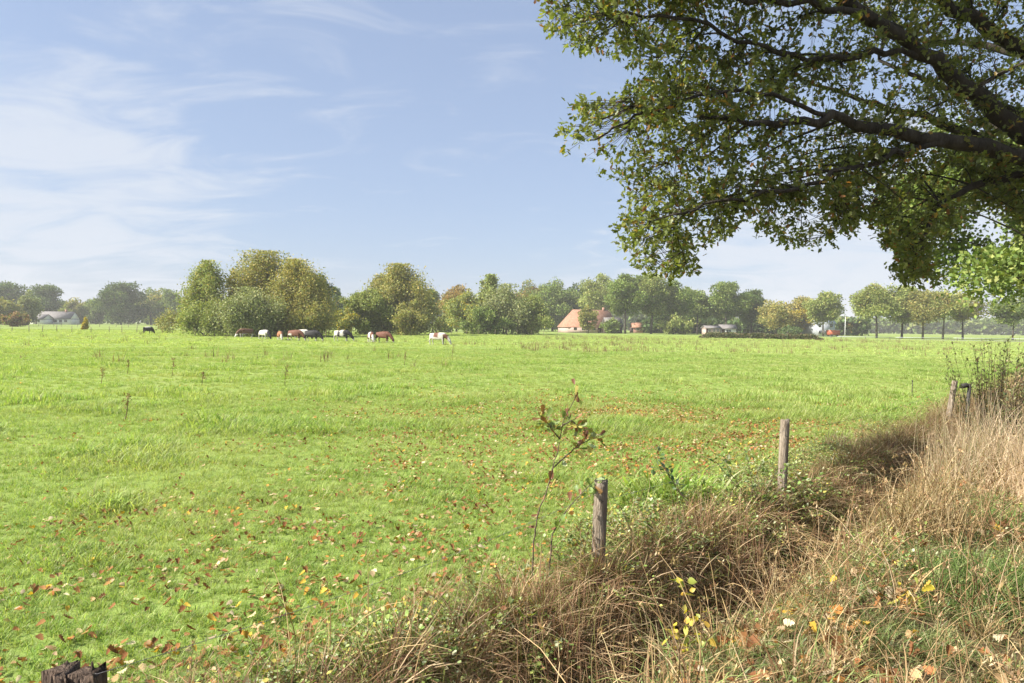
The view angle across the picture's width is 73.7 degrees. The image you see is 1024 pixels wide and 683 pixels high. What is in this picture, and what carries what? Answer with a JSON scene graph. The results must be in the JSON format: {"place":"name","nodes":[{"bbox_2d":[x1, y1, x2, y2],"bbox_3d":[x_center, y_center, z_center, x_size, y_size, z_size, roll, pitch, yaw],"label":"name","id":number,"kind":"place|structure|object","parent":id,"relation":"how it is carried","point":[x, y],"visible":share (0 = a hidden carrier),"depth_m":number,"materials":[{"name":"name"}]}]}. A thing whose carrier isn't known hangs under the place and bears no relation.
{"place":"outdoors","nodes":[
{"label":"outdoors","id":0,"kind":"place"},
{"bbox_2d":[0,322,1023,682],"bbox_3d":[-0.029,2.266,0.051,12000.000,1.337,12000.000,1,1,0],"label":"ground","id":1,"kind":"structure","parent":0,"point":[82,646],"depth_m":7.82,"materials":[{"name":"plant"}]},
{"bbox_2d":[0,296,24,324],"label":"garden bush","id":2,"kind":"object","parent":1,"relation":"on","point":[9,307],"visible":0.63,"depth_m":259.28,"materials":[{"name":"green plant"}]},
{"bbox_2d":[0,280,29,308],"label":"tree","id":3,"kind":"object","parent":1,"relation":"on","point":[8,289],"visible":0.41,"depth_m":386.06,"materials":[{"name":"green plant"}]},
{"bbox_2d":[0,311,30,326],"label":"garden bush","id":4,"kind":"object","parent":1,"relation":"on","point":[15,318],"visible":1,"depth_m":203.40,"materials":[{"name":"brown plant"}]},
{"bbox_2d":[15,289,44,324],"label":"garden bush","id":5,"kind":"object","parent":1,"relation":"on","point":[31,307],"visible":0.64,"depth_m":268.77,"materials":[{"name":"green plant"}]},
{"bbox_2d":[30,314,53,323],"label":"annexe","id":6,"kind":"structure","parent":1,"relation":"on","point":[45,319],"depth_m":336.23,"materials":[{"name":"white paint"}]},
{"bbox_2d":[29,282,65,310],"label":"tree","id":7,"kind":"object","parent":1,"relation":"on","point":[47,295],"visible":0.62,"depth_m":381.03,"materials":[{"name":"green plant"}]},
{"bbox_2d":[40,310,79,324],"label":"white farmhouse","id":8,"kind":"object","parent":1,"relation":"on","point":[66,317],"visible":0.63,"depth_m":342.87,"materials":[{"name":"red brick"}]},
{"bbox_2d":[41,660,107,682],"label":"fence post","id":9,"kind":"object","parent":1,"relation":"on","point":[70,672],"visible":0.99,"depth_m":3.02,"materials":[{"name":"brown wood"}]},
{"bbox_2d":[98,492,596,673],"bbox_3d":[-0.551,1.372,4.382,0.027,0.228,3.754,2,2,44],"label":"fence wire","id":10,"kind":"object","parent":9,"relation":"attached to","point":[323,601],"visible":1,"depth_m":3.77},
{"bbox_2d":[65,297,88,323],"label":"tree","id":11,"kind":"object","parent":1,"relation":"on","point":[74,305],"visible":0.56,"depth_m":397.55,"materials":[{"name":"green plant"}]},
{"bbox_2d":[78,297,107,323],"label":"tree","id":12,"kind":"object","parent":1,"relation":"on","point":[95,314],"visible":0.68,"depth_m":391.92,"materials":[{"name":"green plant"}]},
{"bbox_2d":[92,281,150,324],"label":"tree","id":13,"kind":"object","parent":1,"relation":"on","point":[119,301],"visible":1,"depth_m":375.36,"materials":[{"name":"green plant"}]},
{"bbox_2d":[135,287,162,323],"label":"tree","id":14,"kind":"object","parent":1,"relation":"on","point":[152,299],"visible":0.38,"depth_m":396.53,"materials":[{"name":"green plant"}]},
{"bbox_2d":[147,287,184,320],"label":"tree","id":15,"kind":"object","parent":1,"relation":"on","point":[167,301],"visible":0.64,"depth_m":385.69,"materials":[{"name":"green plant"}]},
{"bbox_2d":[151,308,180,332],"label":"willow bush","id":16,"kind":"object","parent":1,"relation":"on","point":[168,322],"visible":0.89,"depth_m":121.55,"materials":[{"name":"green plant"}]},
{"bbox_2d":[48,299,346,324],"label":"distant wood","id":17,"kind":"object","parent":1,"relation":"on","point":[113,322],"depth_m":444.14,"materials":[{"name":"green plant"}]},
{"bbox_2d":[171,300,227,335],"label":"willow bush","id":18,"kind":"object","parent":1,"relation":"on","point":[189,319],"visible":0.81,"depth_m":101.91,"materials":[{"name":"green plant"}]},
{"bbox_2d":[172,259,232,334],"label":"birch tree","id":19,"kind":"object","parent":1,"relation":"on","point":[204,279],"visible":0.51,"depth_m":106.31,"materials":[{"name":"green plant"}]},
{"bbox_2d":[222,269,238,299],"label":"birch tree","id":20,"kind":"object","parent":1,"relation":"on","point":[233,273],"visible":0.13,"depth_m":111.38,"materials":[{"name":"green plant"}]},
{"bbox_2d":[196,286,290,336],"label":"willow bush","id":21,"kind":"object","parent":1,"relation":"on","point":[243,309],"visible":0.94,"depth_m":100.83,"materials":[{"name":"green plant"}]},
{"bbox_2d":[220,248,306,335],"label":"birch tree","id":22,"kind":"object","parent":1,"relation":"on","point":[257,276],"visible":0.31,"depth_m":110.11,"materials":[{"name":"green plant"}]},
{"bbox_2d":[287,330,305,340],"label":"cow","id":23,"kind":"object","parent":1,"relation":"on","point":[291,333],"visible":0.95,"depth_m":82.61},
{"bbox_2d":[265,257,344,336],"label":"birch tree","id":24,"kind":"object","parent":1,"relation":"on","point":[298,273],"visible":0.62,"depth_m":106.92,"materials":[{"name":"green plant"}]},
{"bbox_2d":[274,298,344,336],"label":"willow bush","id":25,"kind":"object","parent":1,"relation":"on","point":[303,321],"visible":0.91,"depth_m":104.49,"materials":[{"name":"green plant"}]},
{"bbox_2d":[304,330,323,340],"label":"cow","id":26,"kind":"object","parent":1,"relation":"on","point":[312,333],"visible":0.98,"depth_m":81.63},
{"bbox_2d":[313,273,336,304],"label":"dark tree","id":27,"kind":"object","parent":1,"relation":"on","point":[320,274],"visible":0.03,"depth_m":139.80,"materials":[{"name":"green plant"}]},
{"bbox_2d":[332,286,343,326],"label":"dark tree","id":28,"kind":"object","parent":1,"relation":"on","point":[339,293],"visible":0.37,"depth_m":219.13,"materials":[{"name":"green plant"}]},
{"bbox_2d":[334,330,354,340],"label":"cow","id":29,"kind":"object","parent":1,"relation":"on","point":[343,333],"visible":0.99,"depth_m":82.62},
{"bbox_2d":[331,308,360,332],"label":"willow bush","id":30,"kind":"object","parent":1,"relation":"on","point":[351,321],"visible":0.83,"depth_m":130.74,"materials":[{"name":"green plant"}]},
{"bbox_2d":[338,286,396,334],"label":"willow bush","id":31,"kind":"object","parent":1,"relation":"on","point":[367,307],"visible":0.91,"depth_m":133.19,"materials":[{"name":"green plant"}]},
{"bbox_2d":[363,273,396,333],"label":"birch tree","id":32,"kind":"object","parent":1,"relation":"on","point":[378,277],"visible":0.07,"depth_m":140.50,"materials":[{"name":"green plant"}]},
{"bbox_2d":[375,331,394,342],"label":"cow","id":33,"kind":"object","parent":1,"relation":"on","point":[385,334],"visible":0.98,"depth_m":79.58},
{"bbox_2d":[338,598,441,639],"bbox_3d":[-0.817,1.911,4.573,0.735,0.408,0.237,1,1,0],"label":"herb clump","id":34,"kind":"object","parent":1,"relation":"on","point":[389,615],"visible":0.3,"depth_m":4.56,"materials":[{"name":"green plant"}]},
{"bbox_2d":[354,263,457,334],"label":"birch tree","id":35,"kind":"object","parent":1,"relation":"on","point":[402,285],"visible":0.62,"depth_m":137.54,"materials":[{"name":"green plant"}]},
{"bbox_2d":[387,298,431,334],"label":"willow bush","id":36,"kind":"object","parent":1,"relation":"on","point":[408,319],"visible":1,"depth_m":131.59,"materials":[{"name":"green plant"}]},
{"bbox_2d":[429,333,451,344],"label":"cow","id":37,"kind":"object","parent":1,"relation":"on","point":[437,336],"visible":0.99,"depth_m":72.60},
{"bbox_2d":[431,314,452,332],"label":"willow bush","id":38,"kind":"object","parent":1,"relation":"on","point":[447,325],"visible":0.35,"depth_m":188.54,"materials":[{"name":"green plant"}]},
{"bbox_2d":[436,284,472,331],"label":"autumn tree","id":39,"kind":"object","parent":1,"relation":"on","point":[451,293],"visible":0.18,"depth_m":223.76,"materials":[{"name":"orange plant"}]},
{"bbox_2d":[440,288,484,333],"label":"willow bush","id":40,"kind":"object","parent":1,"relation":"on","point":[458,306],"visible":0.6,"depth_m":165.39,"materials":[{"name":"green plant"}]},
{"bbox_2d":[454,304,519,334],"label":"willow bush","id":41,"kind":"object","parent":1,"relation":"on","point":[483,317],"visible":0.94,"depth_m":159.60,"materials":[{"name":"green plant"}]},
{"bbox_2d":[474,273,501,333],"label":"poplar tree","id":42,"kind":"object","parent":1,"relation":"on","point":[488,281],"visible":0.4,"depth_m":170.38,"materials":[{"name":"green plant"}]},
{"bbox_2d":[474,283,536,334],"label":"willow bush","id":43,"kind":"object","parent":1,"relation":"on","point":[504,300],"visible":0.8,"depth_m":161.84,"materials":[{"name":"green plant"}]},
{"bbox_2d":[20,332,998,366],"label":"dry weeds","id":44,"kind":"object","parent":1,"relation":"on","point":[631,342],"visible":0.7,"depth_m":76.03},
{"bbox_2d":[0,345,1023,412],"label":"pasture grass","id":45,"kind":"structure","parent":1,"relation":"on","point":[849,394],"depth_m":29.28,"materials":[{"name":"plant"}]},
{"bbox_2d":[0,328,1023,361],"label":"pasture grass","id":46,"kind":"structure","parent":1,"relation":"on","point":[456,337],"depth_m":84.34,"materials":[{"name":"plant"}]},
{"bbox_2d":[0,365,1023,682],"label":"fallen leaves","id":47,"kind":"object","parent":1,"relation":"on","point":[150,644],"depth_m":6.40,"materials":[{"name":"plant"}]},
{"bbox_2d":[516,279,539,297],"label":"tree","id":48,"kind":"object","parent":1,"relation":"on","point":[530,287],"visible":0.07,"depth_m":297.82,"materials":[{"name":"green plant"}]},
{"bbox_2d":[510,293,554,334],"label":"willow bush","id":49,"kind":"object","parent":1,"relation":"on","point":[539,314],"visible":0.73,"depth_m":162.16,"materials":[{"name":"green plant"}]},
{"bbox_2d":[402,303,694,329],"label":"distant wood","id":50,"kind":"object","parent":1,"relation":"on","point":[634,318],"visible":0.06,"depth_m":472.13,"materials":[{"name":"green plant"}]},
{"bbox_2d":[465,543,646,682],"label":"reed clump","id":51,"kind":"object","parent":1,"relation":"on","point":[524,587],"visible":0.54,"depth_m":4.84,"materials":[{"name":"beige plant"}]},
{"bbox_2d":[529,276,582,330],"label":"tree","id":52,"kind":"object","parent":1,"relation":"on","point":[554,296],"visible":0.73,"depth_m":283.63,"materials":[{"name":"green plant"}]},
{"bbox_2d":[109,375,1023,682],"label":"meadow edge grass","id":53,"kind":"structure","parent":1,"relation":"on","point":[353,615],"depth_m":4.98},
{"bbox_2d":[527,378,608,581],"bbox_3d":[0.463,1.145,5.597,0.718,1.690,0.370,0,2,-32],"label":"oak sapling","id":54,"kind":"object","parent":1,"relation":"on","point":[577,427],"visible":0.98,"depth_m":5.56,"materials":[{"name":"green plant"}]},
{"bbox_2d":[563,282,589,317],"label":"tree","id":55,"kind":"object","parent":1,"relation":"on","point":[579,291],"visible":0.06,"depth_m":292.29,"materials":[{"name":"green plant"}]},
{"bbox_2d":[138,372,1023,682],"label":"dead stems","id":56,"kind":"object","parent":1,"relation":"on","point":[784,588],"visible":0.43,"depth_m":4.46,"materials":[{"name":"plant"}]},
{"bbox_2d":[557,308,612,332],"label":"farmhouse","id":57,"kind":"object","parent":1,"relation":"on","point":[569,323],"visible":0.58,"depth_m":241.86,"materials":[{"name":"orange brick"}]},
{"bbox_2d":[577,305,598,332],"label":"young tree","id":58,"kind":"object","parent":1,"relation":"on","point":[586,314],"visible":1,"depth_m":220.92,"materials":[{"name":"green plant"}]},
{"bbox_2d":[153,377,1023,682],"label":"hanging dry grass","id":59,"kind":"structure","parent":1,"relation":"on","point":[479,653],"depth_m":5.60,"materials":[{"name":"plant"}]},
{"bbox_2d":[575,273,611,313],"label":"tree","id":60,"kind":"object","parent":1,"relation":"on","point":[595,292],"visible":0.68,"depth_m":270.67,"materials":[{"name":"green plant"}]},
{"bbox_2d":[592,479,607,575],"bbox_3d":[0.739,1.715,5.804,0.138,1.095,0.128,1,1,0],"label":"fence post","id":61,"kind":"object","parent":1,"relation":"on","point":[600,518],"visible":0.53,"depth_m":5.75,"materials":[{"name":"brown wood"}]},
{"bbox_2d":[599,317,621,332],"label":"garden bush","id":62,"kind":"object","parent":1,"relation":"on","point":[611,325],"visible":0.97,"depth_m":233.47,"materials":[{"name":"green plant"}]},
{"bbox_2d":[559,490,690,557],"bbox_3d":[1.024,1.723,6.287,1.243,0.743,0.308,1,1,0],"label":"rose bush","id":63,"kind":"object","parent":1,"relation":"on","point":[647,523],"visible":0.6,"depth_m":6.29,"materials":[{"name":"green plant"}]},
{"bbox_2d":[603,272,654,333],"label":"tree","id":64,"kind":"object","parent":1,"relation":"on","point":[624,295],"visible":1,"depth_m":224.82,"materials":[{"name":"green plant"}]},
{"bbox_2d":[630,322,643,332],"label":"farm shed","id":65,"kind":"structure","parent":1,"relation":"on","point":[635,327],"depth_m":267.96,"materials":[{"name":"red brick"}]},
{"bbox_2d":[635,272,679,333],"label":"tree","id":66,"kind":"object","parent":1,"relation":"on","point":[658,287],"visible":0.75,"depth_m":225.99,"materials":[{"name":"green plant"}]},
{"bbox_2d":[643,310,674,332],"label":"tree","id":67,"kind":"object","parent":1,"relation":"on","point":[662,317],"visible":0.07,"depth_m":259.91,"materials":[{"name":"green plant"}]},
{"bbox_2d":[650,447,689,507],"bbox_3d":[1.753,1.558,7.497,0.470,0.813,0.165,1,1,6],"label":"bramble shoot","id":68,"kind":"object","parent":1,"relation":"on","point":[653,472],"visible":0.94,"depth_m":7.51,"materials":[{"name":"green plant"}]},
{"bbox_2d":[656,312,695,334],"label":"garden bush","id":69,"kind":"object","parent":1,"relation":"on","point":[677,322],"visible":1,"depth_m":222.82,"materials":[{"name":"green plant"}]},
{"bbox_2d":[658,279,694,333],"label":"tree","id":70,"kind":"object","parent":1,"relation":"on","point":[683,302],"visible":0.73,"depth_m":228.08,"materials":[{"name":"green plant"}]},
{"bbox_2d":[660,575,715,666],"bbox_3d":[0.988,1.674,3.881,0.309,0.734,0.157,1,1,0],"label":"yellow seedling","id":71,"kind":"object","parent":1,"relation":"on","point":[691,580],"visible":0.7,"depth_m":3.87,"materials":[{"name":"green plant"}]},
{"bbox_2d":[685,288,711,333],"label":"tree","id":72,"kind":"object","parent":1,"relation":"on","point":[701,307],"visible":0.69,"depth_m":242.12,"materials":[{"name":"green plant"}]},
{"bbox_2d":[644,484,776,620],"bbox_3d":[2.052,2.084,6.906,1.539,1.352,1.579,1,1,0],"label":"reed clump","id":73,"kind":"object","parent":1,"relation":"on","point":[721,530],"visible":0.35,"depth_m":6.84,"materials":[{"name":"brown plant"}]},
{"bbox_2d":[701,325,721,334],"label":"pink shed","id":74,"kind":"structure","parent":1,"relation":"on","point":[707,329],"depth_m":210.04,"materials":[{"name":"paint"}]},
{"bbox_2d":[718,324,737,332],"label":"white shed","id":75,"kind":"structure","parent":1,"relation":"on","point":[729,328],"depth_m":212.04,"materials":[{"name":"paint"}]},
{"bbox_2d":[708,281,755,324],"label":"tree","id":76,"kind":"object","parent":1,"relation":"on","point":[727,301],"visible":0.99,"depth_m":235.85,"materials":[{"name":"green plant"}]},
{"bbox_2d":[680,433,822,509],"bbox_3d":[2.758,1.551,7.886,1.628,1.032,0.294,1,1,0],"label":"bush","id":77,"kind":"object","parent":1,"relation":"on","point":[728,456],"visible":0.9,"depth_m":7.88,"materials":[{"name":"green plant"}]},
{"bbox_2d":[739,289,766,332],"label":"tree","id":78,"kind":"object","parent":1,"relation":"on","point":[759,299],"visible":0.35,"depth_m":242.19,"materials":[{"name":"green plant"}]},
{"bbox_2d":[636,316,872,335],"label":"distant undergrowth","id":79,"kind":"object","parent":1,"relation":"on","point":[864,326],"visible":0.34,"depth_m":266.66,"materials":[{"name":"green plant"}]},
{"bbox_2d":[698,331,823,339],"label":"hedge","id":80,"kind":"object","parent":1,"relation":"on","point":[791,336],"visible":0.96,"depth_m":144.24,"materials":[{"name":"green plant"}]},
{"bbox_2d":[755,299,794,332],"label":"autumn tree","id":81,"kind":"object","parent":1,"relation":"on","point":[774,316],"visible":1,"depth_m":228.62,"materials":[{"name":"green plant"}]},
{"bbox_2d":[533,0,1023,292],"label":"oak tree","id":82,"kind":"object","parent":1,"relation":"on","point":[973,146],"visible":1,"depth_m":9.93,"materials":[{"name":"green plant"}]},
{"bbox_2d":[777,419,789,500],"bbox_3d":[3.371,1.621,8.496,0.136,1.320,0.121,1,1,0],"label":"fence post","id":83,"kind":"object","parent":1,"relation":"on","point":[783,445],"visible":0.57,"depth_m":8.45,"materials":[{"name":"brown wood"}]},
{"bbox_2d":[777,325,802,334],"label":"garden bush","id":84,"kind":"object","parent":1,"relation":"on","point":[790,330],"visible":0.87,"depth_m":214.08,"materials":[{"name":"green plant"}]},
{"bbox_2d":[783,295,816,331],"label":"autumn tree","id":85,"kind":"object","parent":1,"relation":"on","point":[798,314],"visible":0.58,"depth_m":236.56,"materials":[{"name":"yellow plant"}]},
{"bbox_2d":[590,413,1023,682],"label":"withered bank grass","id":86,"kind":"structure","parent":1,"relation":"on","point":[845,656],"depth_m":3.52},
{"bbox_2d":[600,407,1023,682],"bbox_3d":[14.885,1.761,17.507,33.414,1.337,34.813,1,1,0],"label":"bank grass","id":87,"kind":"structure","parent":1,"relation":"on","point":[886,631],"depth_m":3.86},
{"bbox_2d":[801,318,836,335],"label":"grey house","id":88,"kind":"structure","parent":1,"relation":"on","point":[813,328],"depth_m":234.39,"materials":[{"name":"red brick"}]},
{"bbox_2d":[801,290,846,335],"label":"tree","id":89,"kind":"object","parent":1,"relation":"on","point":[822,308],"visible":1,"depth_m":218.74,"materials":[{"name":"green plant"}]},
{"bbox_2d":[645,315,1023,334],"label":"distant wood","id":90,"kind":"object","parent":1,"relation":"on","point":[986,326],"visible":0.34,"depth_m":511.95,"materials":[{"name":"green plant"}]},
{"bbox_2d":[848,281,906,337],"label":"roadside tree","id":91,"kind":"object","parent":1,"relation":"on","point":[871,301],"visible":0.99,"depth_m":187.09,"materials":[{"name":"green plant"}]},
{"bbox_2d":[882,285,919,336],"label":"roadside tree","id":92,"kind":"object","parent":1,"relation":"on","point":[902,319],"visible":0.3,"depth_m":189.50,"materials":[{"name":"green plant"}]},
{"bbox_2d":[887,577,934,610],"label":"yellow seedling","id":93,"kind":"object","parent":1,"relation":"on","point":[927,586],"visible":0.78,"depth_m":4.05,"materials":[{"name":"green plant"}]},
{"bbox_2d":[845,463,991,550],"bbox_3d":[3.331,1.426,5.651,1.341,0.902,1.313,1,1,0],"label":"reed clump","id":94,"kind":"object","parent":1,"relation":"on","point":[911,510],"visible":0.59,"depth_m":5.53,"materials":[{"name":"beige plant"}]},
{"bbox_2d":[901,289,945,338],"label":"roadside tree","id":95,"kind":"object","parent":1,"relation":"on","point":[919,313],"visible":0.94,"depth_m":184.18,"materials":[{"name":"green plant"}]},
{"bbox_2d":[860,105,1023,317],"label":"oak tree","id":96,"kind":"object","parent":1,"relation":"on","point":[993,265],"visible":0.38,"depth_m":26.69,"materials":[{"name":"green plant"}]},
{"bbox_2d":[925,289,969,338],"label":"roadside tree","id":97,"kind":"object","parent":1,"relation":"on","point":[950,309],"visible":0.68,"depth_m":181.82,"materials":[{"name":"green plant"}]},
{"bbox_2d":[945,380,957,420],"bbox_3d":[10.177,1.544,15.850,0.306,1.287,0.138,1,1,0],"label":"fence post","id":98,"kind":"object","parent":1,"relation":"on","point":[950,401],"visible":0.45,"depth_m":15.80,"materials":[{"name":"brown wood"}]},
{"bbox_2d":[887,387,1023,494],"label":"reed clump","id":99,"kind":"object","parent":1,"relation":"on","point":[965,459],"visible":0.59,"depth_m":7.56,"materials":[{"name":"beige plant"}]},
{"bbox_2d":[897,530,1023,631],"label":"reed clump","id":100,"kind":"object","parent":1,"relation":"on","point":[956,568],"visible":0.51,"depth_m":4.27,"materials":[{"name":"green plant"}]},
{"bbox_2d":[961,383,971,419],"bbox_3d":[10.906,1.635,16.466,0.289,1.286,0.125,1,1,-7],"label":"rotten stump","id":101,"kind":"object","parent":1,"relation":"on","point":[967,386],"visible":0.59,"depth_m":16.42,"materials":[{"name":"wood"}]},
{"bbox_2d":[947,290,989,338],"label":"roadside tree","id":102,"kind":"object","parent":1,"relation":"on","point":[964,315],"visible":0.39,"depth_m":184.83,"materials":[{"name":"green plant"}]},
{"bbox_2d":[943,335,1023,440],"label":"broom bush","id":103,"kind":"object","parent":1,"relation":"on","point":[1015,395],"visible":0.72,"depth_m":10.35,"materials":[{"name":"green plant"}]},
{"bbox_2d":[945,401,1023,503],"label":"reed clump","id":104,"kind":"object","parent":1,"relation":"on","point":[1020,468],"visible":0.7,"depth_m":6.97,"materials":[{"name":"beige plant"}]},
{"bbox_2d":[952,485,1023,537],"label":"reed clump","id":105,"kind":"object","parent":1,"relation":"on","point":[1005,516],"visible":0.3,"depth_m":5.73,"materials":[{"name":"brown plant"}]},
{"bbox_2d":[985,296,1023,339],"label":"roadside tree","id":106,"kind":"object","parent":1,"relation":"on","point":[1006,315],"visible":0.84,"depth_m":178.61,"materials":[{"name":"green plant"}]},
{"bbox_2d":[0,0,1023,319],"label":"sky","id":107,"kind":"structure","parent":0,"point":[141,141],"materials":[{"name":"blue"}]},
{"bbox_2d":[178,391,1023,682],"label":"bramble growth","id":108,"kind":"object","parent":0,"point":[334,638],"depth_m":5.50,"materials":[{"name":"plant"}]},
{"bbox_2d":[810,425,920,485],"bbox_3d":[6.157,2.013,11.757,2.165,1.193,2.092,0,1,-21],"label":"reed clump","id":109,"kind":"object","parent":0,"point":[860,437],"visible":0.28,"depth_m":11.80,"materials":[{"name":"brown plant"}]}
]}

